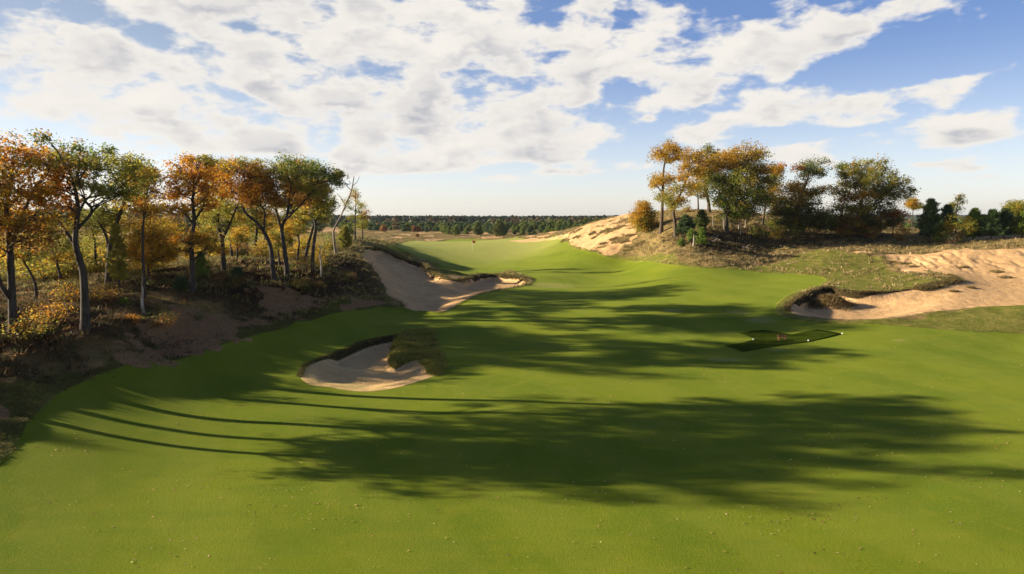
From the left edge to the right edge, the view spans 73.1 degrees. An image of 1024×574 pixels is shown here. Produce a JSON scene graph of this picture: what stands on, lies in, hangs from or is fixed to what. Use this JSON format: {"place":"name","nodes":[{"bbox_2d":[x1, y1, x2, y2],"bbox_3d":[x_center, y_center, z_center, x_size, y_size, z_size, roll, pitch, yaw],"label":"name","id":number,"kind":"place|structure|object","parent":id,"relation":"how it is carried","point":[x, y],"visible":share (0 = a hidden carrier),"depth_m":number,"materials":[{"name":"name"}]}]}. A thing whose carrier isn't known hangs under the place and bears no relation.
{"place":"outdoors","nodes":[
{"label":"outdoors","id":0,"kind":"place"},
{"bbox_2d":[0,272,326,388],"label":"bank grass","id":1,"kind":"structure","parent":0,"point":[3,367],"depth_m":53.12,"materials":[{"name":"brown plant"}]},
{"bbox_2d":[362,245,535,282],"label":"lip grass","id":2,"kind":"structure","parent":0,"point":[433,271],"depth_m":106.80,"materials":[{"name":"green plant"}]},
{"bbox_2d":[0,210,1023,458],"bbox_3d":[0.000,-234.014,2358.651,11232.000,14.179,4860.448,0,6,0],"label":"ground","id":3,"kind":"structure","parent":0,"point":[200,330],"depth_m":67.13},
{"bbox_2d":[1,310,59,339],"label":"bush","id":4,"kind":"object","parent":3,"relation":"on","point":[33,328],"visible":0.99,"depth_m":44.84,"materials":[{"name":"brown plant"}]},
{"bbox_2d":[0,232,69,298],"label":"oak tree","id":5,"kind":"object","parent":3,"relation":"on","point":[43,254],"visible":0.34,"depth_m":54.71,"materials":[{"name":"orange plant"}]},
{"bbox_2d":[0,128,82,334],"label":"oak tree","id":6,"kind":"object","parent":3,"relation":"on","point":[13,228],"visible":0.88,"depth_m":43.92,"materials":[{"name":"orange plant"}]},
{"bbox_2d":[15,253,76,279],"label":"scrub bush","id":7,"kind":"object","parent":3,"relation":"on","point":[36,270],"visible":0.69,"depth_m":67.66,"materials":[{"name":"yellow plant"}]},
{"bbox_2d":[20,296,77,321],"bbox_3d":[-32.293,1.561,48.093,3.458,1.707,3.333,0,6,0],"label":"bush","id":8,"kind":"object","parent":3,"relation":"on","point":[53,314],"visible":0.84,"depth_m":47.93,"materials":[{"name":"brown plant"}]},
{"bbox_2d":[27,211,93,280],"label":"oak tree","id":9,"kind":"object","parent":3,"relation":"on","point":[69,256],"visible":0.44,"depth_m":66.79,"materials":[{"name":"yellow plant"}]},
{"bbox_2d":[34,243,92,272],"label":"scrub bush","id":10,"kind":"object","parent":3,"relation":"on","point":[73,265],"visible":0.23,"depth_m":71.16,"materials":[{"name":"brown plant"}]},
{"bbox_2d":[42,276,92,301],"bbox_3d":[-34.743,0.094,54.290,3.512,2.218,3.405,-5,7,-38],"label":"bush","id":11,"kind":"object","parent":3,"relation":"on","point":[66,292],"visible":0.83,"depth_m":54.11,"materials":[{"name":"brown plant"}]},
{"bbox_2d":[60,203,112,271],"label":"oak tree","id":12,"kind":"object","parent":3,"relation":"on","point":[93,237],"visible":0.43,"depth_m":70.93,"materials":[{"name":"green plant"}]},
{"bbox_2d":[15,128,163,331],"bbox_3d":[-28.062,-3.422,46.236,7.601,13.393,9.112,0,6,0],"label":"oak tree","id":13,"kind":"object","parent":3,"relation":"on","point":[93,164],"visible":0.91,"depth_m":46.01,"materials":[{"name":"green plant"}]},
{"bbox_2d":[76,259,105,273],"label":"scrub bush","id":14,"kind":"object","parent":3,"relation":"on","point":[91,270],"visible":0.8,"depth_m":70.15,"materials":[{"name":"brown plant"}]},
{"bbox_2d":[62,240,124,272],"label":"scrub bush","id":15,"kind":"object","parent":3,"relation":"on","point":[98,259],"visible":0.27,"depth_m":71.39,"materials":[{"name":"yellow plant"}]},
{"bbox_2d":[0,205,209,231],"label":"broadleaf wood","id":16,"kind":"object","parent":3,"relation":"on","point":[188,223],"visible":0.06,"depth_m":203.19,"materials":[{"name":"plant"}]},
{"bbox_2d":[89,279,126,301],"bbox_3d":[-32.508,0.301,55.102,2.849,1.817,2.944,3,7,27],"label":"bush","id":17,"kind":"object","parent":3,"relation":"on","point":[106,295],"visible":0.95,"depth_m":54.88,"materials":[{"name":"brown plant"}]},
{"bbox_2d":[73,148,153,286],"bbox_3d":[-34.994,-5.970,61.625,6.148,12.370,6.539,0,6,0],"label":"oak tree","id":18,"kind":"object","parent":3,"relation":"on","point":[115,216],"visible":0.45,"depth_m":61.25,"materials":[{"name":"green plant"}]},
{"bbox_2d":[105,223,129,286],"bbox_3d":[-34.785,-2.775,60.768,2.335,5.826,2.040,4,7,36],"label":"pine tree","id":19,"kind":"object","parent":3,"relation":"on","point":[119,265],"visible":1,"depth_m":60.55,"materials":[{"name":"green plant"}]},
{"bbox_2d":[105,212,138,235],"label":"oak tree","id":20,"kind":"object","parent":3,"relation":"on","point":[125,221],"visible":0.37,"depth_m":99.31,"materials":[{"name":"yellow plant"}]},
{"bbox_2d":[116,257,160,273],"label":"scrub bush","id":21,"kind":"object","parent":3,"relation":"on","point":[135,270],"visible":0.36,"depth_m":67.65,"materials":[{"name":"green plant"}]},
{"bbox_2d":[111,166,177,297],"bbox_3d":[-30.566,-4.473,57.892,4.211,11.386,4.353,0,6,0],"label":"oak tree","id":22,"kind":"object","parent":3,"relation":"on","point":[150,207],"visible":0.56,"depth_m":57.56,"materials":[{"name":"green plant"}]},
{"bbox_2d":[111,213,183,275],"bbox_3d":[-34.420,-3.960,65.525,5.996,6.599,8.918,0,6,0],"label":"maple tree","id":23,"kind":"object","parent":3,"relation":"on","point":[154,241],"visible":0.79,"depth_m":64.78,"materials":[{"name":"plant"}]},
{"bbox_2d":[141,307,183,327],"bbox_3d":[-26.793,2.233,52.972,2.873,1.617,3.618,0,6,0],"label":"bush","id":24,"kind":"object","parent":3,"relation":"on","point":[163,321],"visible":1,"depth_m":52.74,"materials":[{"name":"brown plant"}]},
{"bbox_2d":[152,214,189,233],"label":"oak tree","id":25,"kind":"object","parent":3,"relation":"on","point":[172,219],"visible":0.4,"depth_m":111.21,"materials":[{"name":"orange plant"}]},
{"bbox_2d":[171,275,189,291],"bbox_3d":[-29.340,-0.291,61.471,1.699,1.732,1.573,0,6,0],"label":"young pine","id":26,"kind":"object","parent":3,"relation":"on","point":[181,283],"visible":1,"depth_m":61.14,"materials":[{"name":"green plant"}]},
{"bbox_2d":[0,251,384,377],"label":"undergrowth","id":27,"kind":"object","parent":3,"relation":"on","point":[45,342],"visible":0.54,"depth_m":60.17,"materials":[{"name":"brown plant"}]},
{"bbox_2d":[158,151,229,292],"bbox_3d":[-28.346,-5.602,61.607,5.407,12.645,8.173,0,6,0],"label":"oak tree","id":28,"kind":"object","parent":3,"relation":"on","point":[192,178],"visible":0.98,"depth_m":60.96,"materials":[{"name":"orange plant"}]},
{"bbox_2d":[195,250,209,277],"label":"young pine","id":29,"kind":"object","parent":3,"relation":"on","point":[201,266],"visible":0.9,"depth_m":66.77,"materials":[{"name":"green plant"}]},
{"bbox_2d":[0,232,410,318],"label":"heath grass","id":30,"kind":"structure","parent":3,"relation":"on","point":[182,259],"depth_m":76.11,"materials":[{"name":"brown plant"}]},
{"bbox_2d":[188,212,230,254],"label":"oak tree","id":31,"kind":"object","parent":3,"relation":"on","point":[205,228],"visible":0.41,"depth_m":73.04,"materials":[{"name":"yellow plant"}]},
{"bbox_2d":[212,271,245,288],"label":"scrub bush","id":32,"kind":"object","parent":3,"relation":"on","point":[232,278],"visible":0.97,"depth_m":65.14,"materials":[{"name":"green plant"}]},
{"bbox_2d":[190,154,271,270],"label":"oak tree","id":33,"kind":"object","parent":3,"relation":"on","point":[232,167],"visible":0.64,"depth_m":69.73,"materials":[{"name":"orange plant"}]},
{"bbox_2d":[217,192,250,256],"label":"oak tree","id":34,"kind":"object","parent":3,"relation":"on","point":[238,217],"visible":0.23,"depth_m":82.28,"materials":[{"name":"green plant"}]},
{"bbox_2d":[227,265,243,280],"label":"young pine","id":35,"kind":"object","parent":3,"relation":"on","point":[236,270],"visible":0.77,"depth_m":67.86,"materials":[{"name":"green plant"}]},
{"bbox_2d":[224,226,259,259],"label":"oak tree","id":36,"kind":"object","parent":3,"relation":"on","point":[235,237],"visible":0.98,"depth_m":77.62,"materials":[{"name":"yellow plant"}]},
{"bbox_2d":[230,205,266,247],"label":"oak tree","id":37,"kind":"object","parent":3,"relation":"on","point":[238,227],"visible":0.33,"depth_m":90.42,"materials":[{"name":"yellow plant"}]},
{"bbox_2d":[235,170,279,255],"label":"oak tree","id":38,"kind":"object","parent":3,"relation":"on","point":[257,213],"visible":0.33,"depth_m":86.62,"materials":[{"name":"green plant"}]},
{"bbox_2d":[227,162,289,280],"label":"oak tree","id":39,"kind":"object","parent":3,"relation":"on","point":[262,193],"visible":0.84,"depth_m":69.50,"materials":[{"name":"orange plant"}]},
{"bbox_2d":[248,208,278,246],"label":"oak tree","id":40,"kind":"object","parent":3,"relation":"on","point":[271,227],"visible":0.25,"depth_m":93.07,"materials":[{"name":"yellow plant"}]},
{"bbox_2d":[249,240,280,257],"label":"scrub bush","id":41,"kind":"object","parent":3,"relation":"on","point":[260,253],"visible":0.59,"depth_m":83.26,"materials":[{"name":"yellow plant"}]},
{"bbox_2d":[260,223,296,265],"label":"oak tree","id":42,"kind":"object","parent":3,"relation":"on","point":[274,235],"visible":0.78,"depth_m":75.49,"materials":[{"name":"yellow plant"}]},
{"bbox_2d":[274,242,297,259],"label":"scrub bush","id":43,"kind":"object","parent":3,"relation":"on","point":[291,252],"visible":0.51,"depth_m":85.38,"materials":[{"name":"yellow plant"}]},
{"bbox_2d":[269,167,308,247],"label":"oak tree","id":44,"kind":"object","parent":3,"relation":"on","point":[283,215],"visible":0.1,"depth_m":90.27,"materials":[{"name":"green plant"}]},
{"bbox_2d":[274,211,313,265],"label":"oak tree","id":45,"kind":"object","parent":3,"relation":"on","point":[296,228],"visible":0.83,"depth_m":79.05,"materials":[{"name":"plant"}]},
{"bbox_2d":[289,257,315,271],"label":"scrub bush","id":46,"kind":"object","parent":3,"relation":"on","point":[304,263],"visible":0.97,"depth_m":75.48,"materials":[{"name":"brown plant"}]},
{"bbox_2d":[259,149,349,278],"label":"oak tree","id":47,"kind":"object","parent":3,"relation":"on","point":[311,171],"visible":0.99,"depth_m":70.31,"materials":[{"name":"green plant"}]},
{"bbox_2d":[294,277,318,290],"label":"scrub bush","id":48,"kind":"object","parent":3,"relation":"on","point":[309,284],"visible":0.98,"depth_m":70.00,"materials":[{"name":"green plant"}]},
{"bbox_2d":[292,173,335,271],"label":"oak tree","id":49,"kind":"object","parent":3,"relation":"on","point":[323,211],"visible":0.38,"depth_m":76.23,"materials":[{"name":"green plant"}]},
{"bbox_2d":[298,190,340,260],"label":"oak tree","id":50,"kind":"object","parent":3,"relation":"on","point":[333,207],"visible":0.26,"depth_m":87.10,"materials":[{"name":"green plant"}]},
{"bbox_2d":[308,237,332,256],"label":"scrub bush","id":51,"kind":"object","parent":3,"relation":"on","point":[327,246],"visible":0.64,"depth_m":95.24,"materials":[{"name":"yellow plant"}]},
{"bbox_2d":[47,205,613,229],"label":"broadleaf wood","id":52,"kind":"object","parent":3,"relation":"on","point":[517,220],"visible":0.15,"depth_m":500.01,"materials":[{"name":"green plant"}]},
{"bbox_2d":[338,225,352,248],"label":"young pine","id":53,"kind":"object","parent":3,"relation":"on","point":[345,239],"visible":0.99,"depth_m":106.30,"materials":[{"name":"green plant"}]},
{"bbox_2d":[333,177,360,253],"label":"bare tree","id":54,"kind":"object","parent":3,"relation":"on","point":[344,208],"visible":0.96,"depth_m":98.32,"materials":[{"name":"grey wood"}]},
{"bbox_2d":[344,186,367,239],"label":"poplar tree","id":55,"kind":"object","parent":3,"relation":"on","point":[352,209],"visible":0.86,"depth_m":116.11,"materials":[{"name":"green plant"}]},
{"bbox_2d":[352,201,371,239],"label":"poplar tree","id":56,"kind":"object","parent":3,"relation":"on","point":[361,216],"visible":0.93,"depth_m":119.40,"materials":[{"name":"green plant"}]},
{"bbox_2d":[172,215,617,223],"bbox_3d":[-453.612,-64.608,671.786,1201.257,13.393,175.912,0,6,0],"label":"pine forest","id":57,"kind":"object","parent":3,"relation":"on","point":[424,219],"visible":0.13,"depth_m":607.92,"materials":[{"name":"green plant"}]},
{"bbox_2d":[221,218,602,230],"bbox_3d":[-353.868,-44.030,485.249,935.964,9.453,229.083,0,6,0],"label":"young pine wood","id":58,"kind":"object","parent":3,"relation":"on","point":[396,225],"visible":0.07,"depth_m":392.67,"materials":[{"name":"green plant"}]},
{"bbox_2d":[362,249,523,310],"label":"sand bunker","id":59,"kind":"object","parent":3,"relation":"in","point":[415,288],"visible":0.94,"depth_m":93.87},
{"bbox_2d":[472,221,482,235],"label":"young pine","id":60,"kind":"object","parent":3,"relation":"on","point":[477,229],"visible":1,"depth_m":283.33,"materials":[{"name":"green plant"}]},
{"bbox_2d":[491,220,506,236],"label":"young pine","id":61,"kind":"object","parent":3,"relation":"on","point":[499,228],"visible":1,"depth_m":268.25,"materials":[{"name":"green plant"}]},
{"bbox_2d":[0,295,1017,462],"bbox_3d":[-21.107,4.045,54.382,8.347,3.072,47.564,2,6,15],"label":"rough grass","id":62,"kind":"structure","parent":3,"relation":"on","point":[23,404],"depth_m":38.22,"materials":[{"name":"green plant"}]},
{"bbox_2d":[0,237,1023,573],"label":"fairway","id":63,"kind":"structure","parent":3,"relation":"on","point":[606,329],"depth_m":35.58,"materials":[{"name":"green plant"}]},
{"bbox_2d":[295,333,398,376],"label":"lip grass","id":64,"kind":"structure","parent":63,"relation":"on","point":[301,374],"depth_m":56.04,"materials":[{"name":"green plant"}]},
{"bbox_2d":[301,342,434,391],"bbox_3d":[-11.909,6.222,53.920,9.496,1.181,15.131,-2,6,-23],"label":"sand bunker","id":65,"kind":"object","parent":63,"relation":"in","point":[367,369],"visible":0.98,"depth_m":52.59},
{"bbox_2d":[386,326,451,375],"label":"mound grass","id":66,"kind":"structure","parent":65,"relation":"on","point":[409,346],"depth_m":57.19,"materials":[{"name":"green plant"}]},
{"bbox_2d":[724,329,840,351],"bbox_3d":[23.510,4.521,61.976,11.773,0.778,5.429,-2,6,-22],"label":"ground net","id":67,"kind":"object","parent":63,"relation":"on","point":[762,339],"visible":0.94,"depth_m":61.28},
{"bbox_2d":[626,198,659,232],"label":"oak tree","id":68,"kind":"object","parent":3,"relation":"on","point":[642,219],"visible":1,"depth_m":127.00,"materials":[{"name":"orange plant"}]},
{"bbox_2d":[646,137,684,234],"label":"oak tree","id":69,"kind":"object","parent":3,"relation":"on","point":[666,156],"visible":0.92,"depth_m":119.80,"materials":[{"name":"brown plant"}]},
{"bbox_2d":[674,214,696,235],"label":"young pine","id":70,"kind":"object","parent":3,"relation":"on","point":[685,224],"visible":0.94,"depth_m":114.15,"materials":[{"name":"green plant"}]},
{"bbox_2d":[660,146,712,236],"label":"oak tree","id":71,"kind":"object","parent":3,"relation":"on","point":[696,156],"visible":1,"depth_m":114.71,"materials":[{"name":"brown plant"}]},
{"bbox_2d":[685,165,710,210],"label":"oak tree","id":72,"kind":"object","parent":3,"relation":"on","point":[703,194],"visible":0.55,"depth_m":135.64,"materials":[{"name":"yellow plant"}]},
{"bbox_2d":[694,226,707,245],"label":"young pine","id":73,"kind":"object","parent":3,"relation":"on","point":[701,238],"visible":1,"depth_m":107.49,"materials":[{"name":"green plant"}]},
{"bbox_2d":[693,209,709,227],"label":"young pine","id":74,"kind":"object","parent":3,"relation":"on","point":[701,220],"visible":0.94,"depth_m":116.53,"materials":[{"name":"green plant"}]},
{"bbox_2d":[690,142,725,212],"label":"oak tree","id":75,"kind":"object","parent":3,"relation":"on","point":[708,149],"visible":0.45,"depth_m":136.33,"materials":[{"name":"brown plant"}]},
{"bbox_2d":[703,138,786,233],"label":"oak tree","id":76,"kind":"object","parent":3,"relation":"on","point":[727,182],"visible":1,"depth_m":114.47,"materials":[{"name":"green plant"}]},
{"bbox_2d":[748,223,767,237],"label":"bush","id":77,"kind":"object","parent":3,"relation":"on","point":[757,233],"visible":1,"depth_m":117.54,"materials":[{"name":"green plant"}]},
{"bbox_2d":[496,209,1023,296],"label":"heath grass","id":78,"kind":"structure","parent":3,"relation":"on","point":[856,247],"depth_m":108.42,"materials":[{"name":"plant"}]},
{"bbox_2d":[761,161,789,225],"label":"oak tree","id":79,"kind":"object","parent":3,"relation":"on","point":[779,170],"visible":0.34,"depth_m":125.47,"materials":[{"name":"orange plant"}]},
{"bbox_2d":[659,222,900,255],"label":"undergrowth","id":80,"kind":"object","parent":3,"relation":"on","point":[816,238],"visible":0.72,"depth_m":116.07,"materials":[{"name":"brown plant"}]},
{"bbox_2d":[762,202,836,234],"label":"bush","id":81,"kind":"object","parent":3,"relation":"on","point":[807,217],"visible":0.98,"depth_m":119.32,"materials":[{"name":"green plant"}]},
{"bbox_2d":[767,154,837,235],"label":"oak tree","id":82,"kind":"object","parent":3,"relation":"on","point":[802,193],"visible":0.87,"depth_m":118.81,"materials":[{"name":"green plant"}]},
{"bbox_2d":[610,251,1023,331],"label":"rough grass","id":83,"kind":"structure","parent":3,"relation":"on","point":[923,320],"depth_m":69.49,"materials":[{"name":"plant"}]},
{"bbox_2d":[811,205,841,235],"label":"oak tree","id":84,"kind":"object","parent":3,"relation":"on","point":[834,225],"visible":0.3,"depth_m":121.62,"materials":[{"name":"green plant"}]},
{"bbox_2d":[826,161,864,234],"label":"oak tree","id":85,"kind":"object","parent":3,"relation":"on","point":[840,208],"visible":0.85,"depth_m":120.44,"materials":[{"name":"green plant"}]},
{"bbox_2d":[829,211,886,238],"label":"oak tree","id":86,"kind":"object","parent":3,"relation":"on","point":[850,225],"visible":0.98,"depth_m":118.13,"materials":[{"name":"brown plant"}]},
{"bbox_2d":[783,273,959,311],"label":"lip grass","id":87,"kind":"structure","parent":3,"relation":"on","point":[787,306],"depth_m":79.64,"materials":[{"name":"green plant"}]},
{"bbox_2d":[862,224,884,238],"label":"bush","id":88,"kind":"object","parent":3,"relation":"on","point":[872,235],"visible":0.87,"depth_m":117.68,"materials":[{"name":"green plant"}]},
{"bbox_2d":[833,153,920,237],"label":"oak tree","id":89,"kind":"object","parent":3,"relation":"on","point":[871,193],"visible":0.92,"depth_m":116.56,"materials":[{"name":"green plant"}]},
{"bbox_2d":[874,208,911,237],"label":"oak tree","id":90,"kind":"object","parent":3,"relation":"on","point":[894,219],"visible":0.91,"depth_m":115.24,"materials":[{"name":"brown plant"}]},
{"bbox_2d":[891,224,911,240],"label":"bush","id":91,"kind":"object","parent":3,"relation":"on","point":[902,229],"visible":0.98,"depth_m":114.68,"materials":[{"name":"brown plant"}]},
{"bbox_2d":[790,248,1023,318],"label":"sand bunker","id":92,"kind":"object","parent":3,"relation":"in","point":[991,289],"visible":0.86,"depth_m":79.21},
{"bbox_2d":[797,289,860,310],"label":"spur grass","id":93,"kind":"structure","parent":92,"relation":"on","point":[835,301],"depth_m":76.79,"materials":[{"name":"green plant"}]},
{"bbox_2d":[909,277,969,291],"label":"rim grass","id":94,"kind":"structure","parent":92,"relation":"on","point":[942,282],"depth_m":81.17,"materials":[{"name":"green plant"}]},
{"bbox_2d":[903,197,923,227],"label":"oak tree","id":95,"kind":"object","parent":3,"relation":"on","point":[913,204],"visible":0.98,"depth_m":162.99,"materials":[{"name":"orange plant"}]},
{"bbox_2d":[913,198,945,242],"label":"pine tree","id":96,"kind":"object","parent":3,"relation":"on","point":[929,219],"visible":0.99,"depth_m":111.18,"materials":[{"name":"green plant"}]},
{"bbox_2d":[929,229,951,241],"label":"bush","id":97,"kind":"object","parent":3,"relation":"on","point":[936,237],"visible":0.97,"depth_m":110.44,"materials":[{"name":"green plant"}]},
{"bbox_2d":[939,204,960,233],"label":"pine tree","id":98,"kind":"object","parent":3,"relation":"on","point":[947,209],"visible":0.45,"depth_m":120.83,"materials":[{"name":"green plant"}]},
{"bbox_2d":[948,193,967,232],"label":"tree","id":99,"kind":"object","parent":3,"relation":"on","point":[959,199],"visible":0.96,"depth_m":123.07,"materials":[{"name":"green plant"}]},
{"bbox_2d":[937,211,979,242],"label":"bush","id":100,"kind":"object","parent":3,"relation":"on","point":[966,231],"visible":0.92,"depth_m":109.80,"materials":[{"name":"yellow plant"}]},
{"bbox_2d":[958,207,984,239],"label":"pine tree","id":101,"kind":"object","parent":3,"relation":"on","point":[975,213],"visible":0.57,"depth_m":110.81,"materials":[{"name":"green plant"}]},
{"bbox_2d":[977,208,1008,238],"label":"pine tree","id":102,"kind":"object","parent":3,"relation":"on","point":[991,227],"visible":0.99,"depth_m":108.52,"materials":[{"name":"green plant"}]},
{"bbox_2d":[998,208,1018,237],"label":"pine tree","id":103,"kind":"object","parent":3,"relation":"on","point":[1007,217],"visible":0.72,"depth_m":108.78,"materials":[{"name":"green plant"}]},
{"bbox_2d":[999,198,1023,216],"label":"oak tree","id":104,"kind":"object","parent":3,"relation":"on","point":[1014,207],"visible":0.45,"depth_m":123.67,"materials":[{"name":"yellow plant"}]},
{"bbox_2d":[1011,210,1023,236],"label":"pine tree","id":105,"kind":"object","parent":3,"relation":"on","point":[1018,228],"visible":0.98,"depth_m":108.46,"materials":[{"name":"green plant"}]},
{"bbox_2d":[0,0,1023,215],"label":"sky","id":106,"kind":"structure","parent":0,"point":[436,107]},
{"bbox_2d":[40,315,1019,571],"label":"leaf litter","id":107,"kind":"object","parent":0,"point":[590,461],"visible":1,"depth_m":30.48,"materials":[{"name":"brown plant"}]},
{"bbox_2d":[509,215,637,255],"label":"dune","id":108,"kind":"structure","parent":0,"point":[583,240],"depth_m":138.39,"materials":[{"name":"beige sand"}]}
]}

